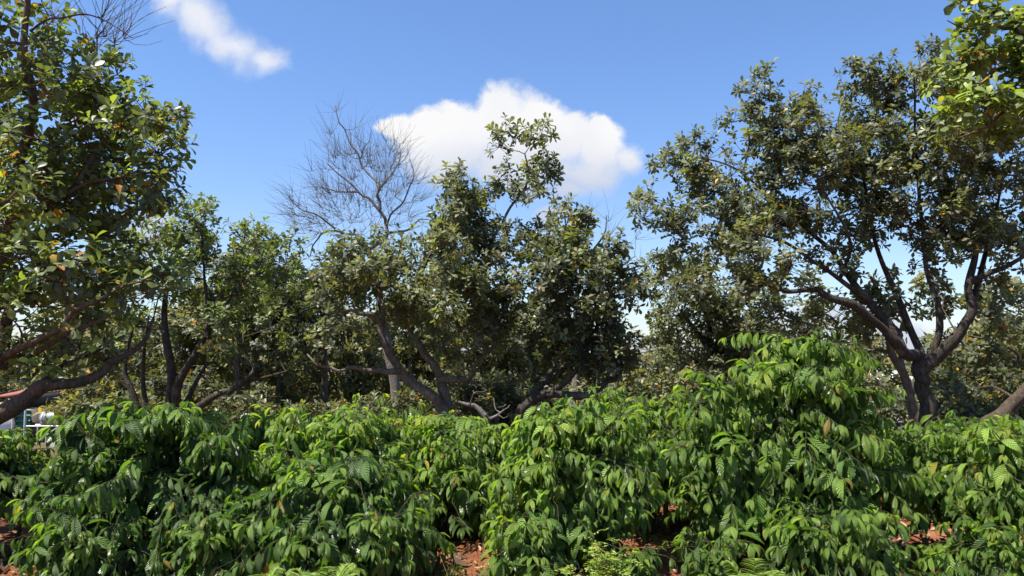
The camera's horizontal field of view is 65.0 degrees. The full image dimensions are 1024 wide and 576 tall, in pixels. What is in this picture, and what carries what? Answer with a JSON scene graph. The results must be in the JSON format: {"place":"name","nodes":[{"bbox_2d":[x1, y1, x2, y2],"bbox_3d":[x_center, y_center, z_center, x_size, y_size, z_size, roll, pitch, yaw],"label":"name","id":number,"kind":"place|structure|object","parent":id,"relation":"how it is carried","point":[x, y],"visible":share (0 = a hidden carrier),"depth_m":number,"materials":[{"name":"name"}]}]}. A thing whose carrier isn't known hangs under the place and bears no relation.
{"place":"outdoors","nodes":[
{"label":"outdoors","id":0,"kind":"place"},
{"bbox_2d":[0,355,1023,575],"bbox_3d":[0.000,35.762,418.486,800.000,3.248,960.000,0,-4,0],"label":"ground","id":1,"kind":"structure","parent":0,"point":[474,554],"depth_m":7.02,"materials":[{"name":"red soil"}]},
{"bbox_2d":[11,409,26,441],"bbox_3d":[-15.799,4.322,25.742,0.462,1.649,0.070,0,-4,0],"label":"pipe post","id":2,"kind":"object","parent":1,"relation":"on","point":[12,421],"visible":0.25,"depth_m":25.72,"materials":[{"name":"grey metal"}]},
{"bbox_2d":[0,338,56,401],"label":"background tree","id":3,"kind":"object","parent":1,"relation":"on","point":[11,376],"visible":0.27,"depth_m":33.59,"materials":[{"name":"green plant"}]},
{"bbox_2d":[0,427,58,556],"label":"coffee shrub","id":4,"kind":"object","parent":1,"relation":"on","point":[19,464],"visible":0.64,"depth_m":6.70,"materials":[{"name":"green plant"}]},
{"bbox_2d":[0,388,79,442],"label":"house","id":5,"kind":"structure","parent":1,"relation":"on","point":[32,410],"depth_m":29.81,"materials":[{"name":"white painted plaster"},{"name":"red roof tile"},{"name":"glass"}]},
{"bbox_2d":[26,424,57,443],"bbox_3d":[-15.432,4.917,26.698,1.125,0.743,0.550,0,-4,0],"label":"tank stand","id":6,"kind":"object","parent":1,"relation":"on","point":[40,425],"visible":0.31,"depth_m":26.46,"materials":[{"name":"white metal"}]},
{"bbox_2d":[39,411,58,424],"bbox_3d":[-15.296,4.336,26.744,0.784,0.464,0.464,0,-4,0],"label":"water tank","id":7,"kind":"object","parent":6,"relation":"on","point":[42,419],"visible":0.37,"depth_m":26.55,"materials":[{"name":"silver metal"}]},
{"bbox_2d":[20,291,160,425],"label":"background tree","id":8,"kind":"object","parent":1,"relation":"on","point":[66,404],"visible":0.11,"depth_m":18.80,"materials":[{"name":"green plant"}]},
{"bbox_2d":[8,490,173,575],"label":"coffee shrub","id":9,"kind":"object","parent":1,"relation":"on","point":[74,550],"visible":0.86,"depth_m":5.44,"materials":[{"name":"green plant"}]},
{"bbox_2d":[64,397,132,448],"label":"coffee shrub","id":10,"kind":"object","parent":1,"relation":"on","point":[91,408],"visible":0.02,"depth_m":8.10,"materials":[{"name":"green plant"}]},
{"bbox_2d":[0,0,201,424],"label":"cashew tree","id":11,"kind":"object","parent":1,"relation":"on","point":[51,180],"visible":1,"depth_m":7.55,"materials":[{"name":"green plant"}]},
{"bbox_2d":[70,376,147,415],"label":"wild bush","id":12,"kind":"object","parent":1,"relation":"on","point":[87,394],"visible":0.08,"depth_m":16.42,"materials":[{"name":"green plant"}]},
{"bbox_2d":[63,389,154,425],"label":"wild bush","id":13,"kind":"object","parent":1,"relation":"on","point":[97,404],"visible":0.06,"depth_m":15.11,"materials":[{"name":"green plant"}]},
{"bbox_2d":[55,307,173,407],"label":"background tree","id":14,"kind":"object","parent":1,"relation":"on","point":[109,385],"visible":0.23,"depth_m":17.01,"materials":[{"name":"green plant"}]},
{"bbox_2d":[0,400,269,575],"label":"coffee shrub","id":15,"kind":"object","parent":1,"relation":"on","point":[189,467],"visible":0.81,"depth_m":6.00,"materials":[{"name":"green plant"}]},
{"bbox_2d":[115,362,204,415],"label":"wild bush","id":16,"kind":"object","parent":1,"relation":"on","point":[159,391],"visible":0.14,"depth_m":15.80,"materials":[{"name":"green plant"}]},
{"bbox_2d":[144,402,242,458],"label":"coffee shrub","id":17,"kind":"object","parent":1,"relation":"on","point":[209,416],"visible":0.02,"depth_m":8.45,"materials":[{"name":"green plant"}]},
{"bbox_2d":[138,295,253,405],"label":"background tree","id":18,"kind":"object","parent":1,"relation":"on","point":[184,342],"visible":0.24,"depth_m":20.28,"materials":[{"name":"green plant"}]},
{"bbox_2d":[76,191,317,414],"bbox_3d":[-5.030,0.566,13.320,3.815,4.526,2.641,0,-4,0],"label":"cashew tree","id":19,"kind":"object","parent":1,"relation":"on","point":[178,237],"visible":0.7,"depth_m":13.05,"materials":[{"name":"green plant"}]},
{"bbox_2d":[165,365,240,427],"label":"wild bush","id":20,"kind":"object","parent":1,"relation":"on","point":[197,396],"visible":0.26,"depth_m":16.11,"materials":[{"name":"green plant"}]},
{"bbox_2d":[151,488,264,575],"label":"coffee shrub","id":21,"kind":"object","parent":1,"relation":"on","point":[200,552],"visible":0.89,"depth_m":5.49,"materials":[{"name":"green plant"}]},
{"bbox_2d":[177,245,293,424],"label":"background tree","id":22,"kind":"object","parent":1,"relation":"on","point":[214,343],"visible":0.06,"depth_m":17.99,"materials":[{"name":"green plant"}]},
{"bbox_2d":[180,350,298,431],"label":"background tree","id":23,"kind":"object","parent":1,"relation":"on","point":[223,375],"visible":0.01,"depth_m":29.52,"materials":[{"name":"green plant"}]},
{"bbox_2d":[205,382,281,428],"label":"wild bush","id":24,"kind":"object","parent":1,"relation":"on","point":[237,407],"visible":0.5,"depth_m":15.72,"materials":[{"name":"green plant"}]},
{"bbox_2d":[212,410,309,456],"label":"coffee shrub","id":25,"kind":"object","parent":1,"relation":"on","point":[258,438],"visible":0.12,"depth_m":8.61,"materials":[{"name":"green plant"}]},
{"bbox_2d":[249,566,284,575],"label":"fern plant","id":26,"kind":"object","parent":1,"relation":"on","point":[273,573],"visible":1,"depth_m":4.95,"materials":[{"name":"green plant"}]},
{"bbox_2d":[218,347,331,406],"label":"background tree","id":27,"kind":"object","parent":1,"relation":"on","point":[272,381],"visible":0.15,"depth_m":20.93,"materials":[{"name":"green plant"}]},
{"bbox_2d":[214,225,348,408],"bbox_3d":[-4.948,1.083,17.045,2.903,4.933,2.856,0,-4,0],"label":"cashew tree","id":28,"kind":"object","parent":1,"relation":"on","point":[266,339],"visible":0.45,"depth_m":16.40,"materials":[{"name":"green plant"}]},
{"bbox_2d":[250,399,314,421],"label":"wild bush","id":29,"kind":"object","parent":1,"relation":"on","point":[264,408],"visible":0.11,"depth_m":15.35,"materials":[{"name":"green plant"}]},
{"bbox_2d":[285,563,357,575],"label":"fern plant","id":30,"kind":"object","parent":1,"relation":"on","point":[342,570],"visible":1,"depth_m":4.97,"materials":[{"name":"green plant"}]},
{"bbox_2d":[272,247,376,408],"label":"background tree","id":31,"kind":"object","parent":1,"relation":"on","point":[323,396],"visible":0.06,"depth_m":18.36,"materials":[{"name":"green plant"}]},
{"bbox_2d":[293,396,365,423],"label":"wild bush","id":32,"kind":"object","parent":1,"relation":"on","point":[318,410],"visible":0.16,"depth_m":14.88,"materials":[{"name":"green plant"}]},
{"bbox_2d":[217,439,466,575],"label":"coffee shrub","id":33,"kind":"object","parent":1,"relation":"on","point":[304,507],"visible":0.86,"depth_m":5.71,"materials":[{"name":"green plant"}]},
{"bbox_2d":[250,393,433,546],"bbox_3d":[-1.660,1.646,7.230,1.982,1.375,1.807,-2,-5,28],"label":"coffee shrub","id":34,"kind":"object","parent":1,"relation":"on","point":[345,431],"visible":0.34,"depth_m":7.08,"materials":[{"name":"green plant"}]},
{"bbox_2d":[285,321,408,413],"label":"background tree","id":35,"kind":"object","parent":1,"relation":"on","point":[354,382],"visible":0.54,"depth_m":19.73,"materials":[{"name":"green plant"}]},
{"bbox_2d":[260,90,440,410],"bbox_3d":[-3.504,-0.413,17.556,3.985,8.045,2.869,0,-4,0],"label":"bare tree","id":36,"kind":"object","parent":1,"relation":"on","point":[394,380],"visible":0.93,"depth_m":17.60,"materials":[{"name":"grey plant"}]},
{"bbox_2d":[348,386,409,424],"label":"wild bush","id":37,"kind":"object","parent":1,"relation":"on","point":[388,404],"visible":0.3,"depth_m":15.11,"materials":[{"name":"green plant"}]},
{"bbox_2d":[321,491,439,575],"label":"coffee shrub","id":38,"kind":"object","parent":1,"relation":"on","point":[399,559],"visible":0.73,"depth_m":5.50,"materials":[{"name":"green plant"}]},
{"bbox_2d":[341,402,426,442],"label":"coffee shrub","id":39,"kind":"object","parent":1,"relation":"on","point":[411,410],"visible":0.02,"depth_m":8.95,"materials":[{"name":"green plant"}]},
{"bbox_2d":[353,282,464,411],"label":"background tree","id":40,"kind":"object","parent":1,"relation":"on","point":[417,372],"visible":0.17,"depth_m":21.39,"materials":[{"name":"green plant"}]},
{"bbox_2d":[332,407,519,542],"bbox_3d":[-0.663,1.737,7.462,2.135,1.211,1.884,0,-4,0],"label":"coffee shrub","id":41,"kind":"object","parent":1,"relation":"on","point":[455,466],"visible":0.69,"depth_m":7.13,"materials":[{"name":"green plant"}]},
{"bbox_2d":[391,377,460,426],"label":"wild bush","id":42,"kind":"object","parent":1,"relation":"on","point":[428,408],"visible":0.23,"depth_m":15.63,"materials":[{"name":"green plant"}]},
{"bbox_2d":[303,112,565,414],"bbox_3d":[-1.351,-0.032,13.093,4.471,5.679,3.120,0,-4,0],"label":"cashew tree","id":43,"kind":"object","parent":1,"relation":"on","point":[419,302],"visible":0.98,"depth_m":12.81,"materials":[{"name":"green plant"}]},
{"bbox_2d":[440,552,462,575],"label":"grass tuft","id":44,"kind":"object","parent":1,"relation":"on","point":[452,568],"visible":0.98,"depth_m":6.07,"materials":[{"name":"green plant"}]},
{"bbox_2d":[413,415,506,454],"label":"coffee shrub","id":45,"kind":"object","parent":1,"relation":"on","point":[485,421],"visible":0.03,"depth_m":8.93,"materials":[{"name":"green plant"}]},
{"bbox_2d":[411,300,530,429],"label":"background tree","id":46,"kind":"object","parent":1,"relation":"on","point":[489,364],"visible":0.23,"depth_m":20.35,"materials":[{"name":"green plant"}]},
{"bbox_2d":[433,371,528,431],"bbox_3d":[-0.494,2.195,14.472,1.982,1.428,1.457,-3,-5,32],"label":"wild bush","id":47,"kind":"object","parent":1,"relation":"on","point":[467,393],"visible":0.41,"depth_m":14.12,"materials":[{"name":"green plant"}]},
{"bbox_2d":[458,389,509,431],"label":"dead branch","id":48,"kind":"object","parent":1,"relation":"on","point":[480,411],"visible":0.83,"depth_m":10.68,"materials":[{"name":"grey wood"}]},
{"bbox_2d":[3,326,972,414],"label":"treeline","id":49,"kind":"object","parent":1,"relation":"on","point":[620,383],"visible":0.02,"depth_m":48.05,"materials":[{"name":"green plant"}]},
{"bbox_2d":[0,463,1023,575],"bbox_3d":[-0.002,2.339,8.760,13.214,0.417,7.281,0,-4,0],"label":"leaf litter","id":50,"kind":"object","parent":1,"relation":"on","point":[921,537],"visible":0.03,"depth_m":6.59,"materials":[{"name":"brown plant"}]},
{"bbox_2d":[479,367,559,432],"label":"wild bush","id":51,"kind":"object","parent":1,"relation":"on","point":[501,388],"visible":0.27,"depth_m":14.10,"materials":[{"name":"green plant"}]},
{"bbox_2d":[470,362,570,405],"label":"background tree","id":52,"kind":"object","parent":1,"relation":"on","point":[526,383],"visible":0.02,"depth_m":31.07,"materials":[{"name":"green plant"}]},
{"bbox_2d":[479,508,579,575],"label":"coffee shrub","id":53,"kind":"object","parent":1,"relation":"on","point":[521,546],"visible":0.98,"depth_m":5.50,"materials":[{"name":"green plant"}]},
{"bbox_2d":[494,302,599,407],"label":"background tree","id":54,"kind":"object","parent":1,"relation":"on","point":[564,375],"visible":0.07,"depth_m":21.27,"materials":[{"name":"green plant"}]},
{"bbox_2d":[541,378,595,414],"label":"wild bush","id":55,"kind":"object","parent":1,"relation":"on","point":[574,402],"visible":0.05,"depth_m":14.45,"materials":[{"name":"green plant"}]},
{"bbox_2d":[478,393,667,575],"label":"coffee shrub","id":56,"kind":"object","parent":1,"relation":"on","point":[572,488],"visible":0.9,"depth_m":5.93,"materials":[{"name":"green plant"}]},
{"bbox_2d":[492,405,664,513],"bbox_3d":[0.768,1.861,8.513,1.982,1.235,1.858,0,-4,0],"label":"coffee shrub","id":57,"kind":"object","parent":1,"relation":"on","point":[597,411],"visible":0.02,"depth_m":8.59,"materials":[{"name":"green plant"}]},
{"bbox_2d":[501,217,660,455],"bbox_3d":[1.064,0.815,12.380,2.471,3.890,2.467,0,-4,0],"label":"cashew tree","id":58,"kind":"object","parent":1,"relation":"on","point":[602,340],"visible":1,"depth_m":12.10,"materials":[{"name":"green plant"}]},
{"bbox_2d":[529,189,657,406],"bbox_3d":[1.820,0.660,16.330,2.930,5.388,2.236,4,-6,-39],"label":"cashew tree","id":59,"kind":"object","parent":1,"relation":"on","point":[578,219],"visible":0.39,"depth_m":16.04,"materials":[{"name":"green plant"}]},
{"bbox_2d":[555,528,645,575],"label":"fern plant","id":60,"kind":"object","parent":1,"relation":"on","point":[603,562],"visible":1,"depth_m":5.03,"materials":[{"name":"green plant"}]},
{"bbox_2d":[588,386,628,413],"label":"coffee shrub","id":61,"kind":"object","parent":1,"relation":"on","point":[617,394],"visible":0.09,"depth_m":10.82,"materials":[{"name":"green plant"}]},
{"bbox_2d":[591,543,675,575],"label":"coffee shrub","id":62,"kind":"object","parent":1,"relation":"on","point":[645,555],"visible":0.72,"depth_m":5.42,"materials":[{"name":"green plant"}]},
{"bbox_2d":[581,392,702,535],"bbox_3d":[1.374,1.660,7.481,1.844,1.398,1.870,-3,-5,35],"label":"coffee shrub","id":63,"kind":"object","parent":1,"relation":"on","point":[660,428],"visible":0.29,"depth_m":7.26,"materials":[{"name":"green plant"}]},
{"bbox_2d":[596,334,690,409],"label":"background tree","id":64,"kind":"object","parent":1,"relation":"on","point":[629,380],"visible":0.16,"depth_m":19.42,"materials":[{"name":"green plant"}]},
{"bbox_2d":[630,366,710,423],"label":"wild bush","id":65,"kind":"object","parent":1,"relation":"on","point":[691,387],"visible":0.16,"depth_m":14.13,"materials":[{"name":"green plant"}]},
{"bbox_2d":[667,387,733,513],"bbox_3d":[1.966,1.714,8.279,1.507,1.360,1.459,0,-4,0],"label":"coffee shrub","id":66,"kind":"object","parent":1,"relation":"on","point":[702,388],"depth_m":8.53,"materials":[{"name":"green plant"}]},
{"bbox_2d":[671,531,764,575],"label":"coffee shrub","id":67,"kind":"object","parent":1,"relation":"on","point":[706,563],"visible":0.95,"depth_m":5.37,"materials":[{"name":"green plant"}]},
{"bbox_2d":[631,247,830,395],"bbox_3d":[4.274,1.208,15.649,3.954,4.100,3.041,0,-4,0],"label":"cashew tree","id":68,"kind":"object","parent":1,"relation":"on","point":[712,356],"visible":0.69,"depth_m":15.04,"materials":[{"name":"green plant"}]},
{"bbox_2d":[700,320,790,386],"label":"background tree","id":69,"kind":"object","parent":1,"relation":"on","point":[727,377],"depth_m":23.78,"materials":[{"name":"green plant"}]},
{"bbox_2d":[720,558,786,575],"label":"fern plant","id":70,"kind":"object","parent":1,"relation":"on","point":[734,569],"visible":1,"depth_m":4.97,"materials":[{"name":"green plant"}]},
{"bbox_2d":[645,328,942,575],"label":"coffee shrub","id":71,"kind":"object","parent":1,"relation":"on","point":[790,429],"visible":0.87,"depth_m":6.05,"materials":[{"name":"green plant"}]},
{"bbox_2d":[625,32,1023,426],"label":"cashew tree","id":72,"kind":"object","parent":1,"relation":"on","point":[956,197],"visible":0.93,"depth_m":11.47,"materials":[{"name":"green plant"}]},
{"bbox_2d":[745,482,939,575],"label":"coffee shrub","id":73,"kind":"object","parent":1,"relation":"on","point":[805,547],"visible":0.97,"depth_m":5.40,"materials":[{"name":"green plant"}]},
{"bbox_2d":[791,262,917,437],"bbox_3d":[5.568,1.171,12.940,1.593,3.215,1.842,3,-5,-34],"label":"cashew tree","id":74,"kind":"object","parent":1,"relation":"on","point":[864,328],"visible":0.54,"depth_m":12.52,"materials":[{"name":"green plant"}]},
{"bbox_2d":[828,332,914,434],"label":"background tree","id":75,"kind":"object","parent":1,"relation":"on","point":[890,379],"visible":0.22,"depth_m":21.43,"materials":[{"name":"green plant"}]},
{"bbox_2d":[860,383,918,438],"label":"wild bush","id":76,"kind":"object","parent":1,"relation":"on","point":[899,408],"visible":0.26,"depth_m":14.52,"materials":[{"name":"green plant"}]},
{"bbox_2d":[870,369,914,431],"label":"farm building","id":77,"kind":"structure","parent":1,"relation":"on","point":[911,377],"depth_m":35.76,"materials":[{"name":"metal"}]},
{"bbox_2d":[874,410,983,518],"bbox_3d":[4.387,1.889,8.484,1.303,1.249,1.408,-4,-6,40],"label":"coffee shrub","id":78,"kind":"object","parent":1,"relation":"on","point":[917,429],"visible":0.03,"depth_m":8.39,"materials":[{"name":"green plant"}]},
{"bbox_2d":[896,323,1003,415],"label":"background tree","id":79,"kind":"object","parent":1,"relation":"on","point":[929,338],"visible":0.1,"depth_m":20.84,"materials":[{"name":"green plant"}]},
{"bbox_2d":[879,413,1023,550],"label":"coffee shrub","id":80,"kind":"object","parent":1,"relation":"on","point":[980,462],"visible":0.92,"depth_m":6.08,"materials":[{"name":"green plant"}]},
{"bbox_2d":[900,366,1021,430],"bbox_3d":[7.487,2.001,13.354,1.498,1.398,1.889,0,-4,0],"label":"wild bush","id":81,"kind":"object","parent":1,"relation":"on","point":[969,408],"visible":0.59,"depth_m":13.23,"materials":[{"name":"green plant"}]},
{"bbox_2d":[908,270,1023,413],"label":"cashew tree","id":82,"kind":"object","parent":1,"relation":"on","point":[979,355],"visible":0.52,"depth_m":14.73,"materials":[{"name":"green plant"}]},
{"bbox_2d":[912,505,1023,575],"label":"coffee shrub","id":83,"kind":"object","parent":1,"relation":"on","point":[980,549],"visible":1,"depth_m":5.58,"materials":[{"name":"green plant"}]},
{"bbox_2d":[917,0,1023,160],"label":"cashew tree","id":84,"kind":"object","parent":1,"relation":"on","point":[979,59],"visible":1,"depth_m":7.58,"materials":[{"name":"green plant"}]},
{"bbox_2d":[961,313,1023,405],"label":"background tree","id":85,"kind":"object","parent":1,"relation":"on","point":[1019,348],"visible":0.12,"depth_m":18.84,"materials":[{"name":"green plant"}]},
{"bbox_2d":[967,363,1023,419],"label":"wild bush","id":86,"kind":"object","parent":1,"relation":"on","point":[1008,385],"visible":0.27,"depth_m":13.62,"materials":[{"name":"green plant"}]},
{"bbox_2d":[975,383,1023,426],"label":"cashew tree","id":87,"kind":"object","parent":1,"relation":"on","point":[1013,402],"visible":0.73,"depth_m":10.05,"materials":[{"name":"brown plant"}]},
{"bbox_2d":[0,0,1023,354],"label":"sky","id":88,"kind":"structure","parent":0,"point":[616,80],"materials":[{"name":"blue"}]}
]}

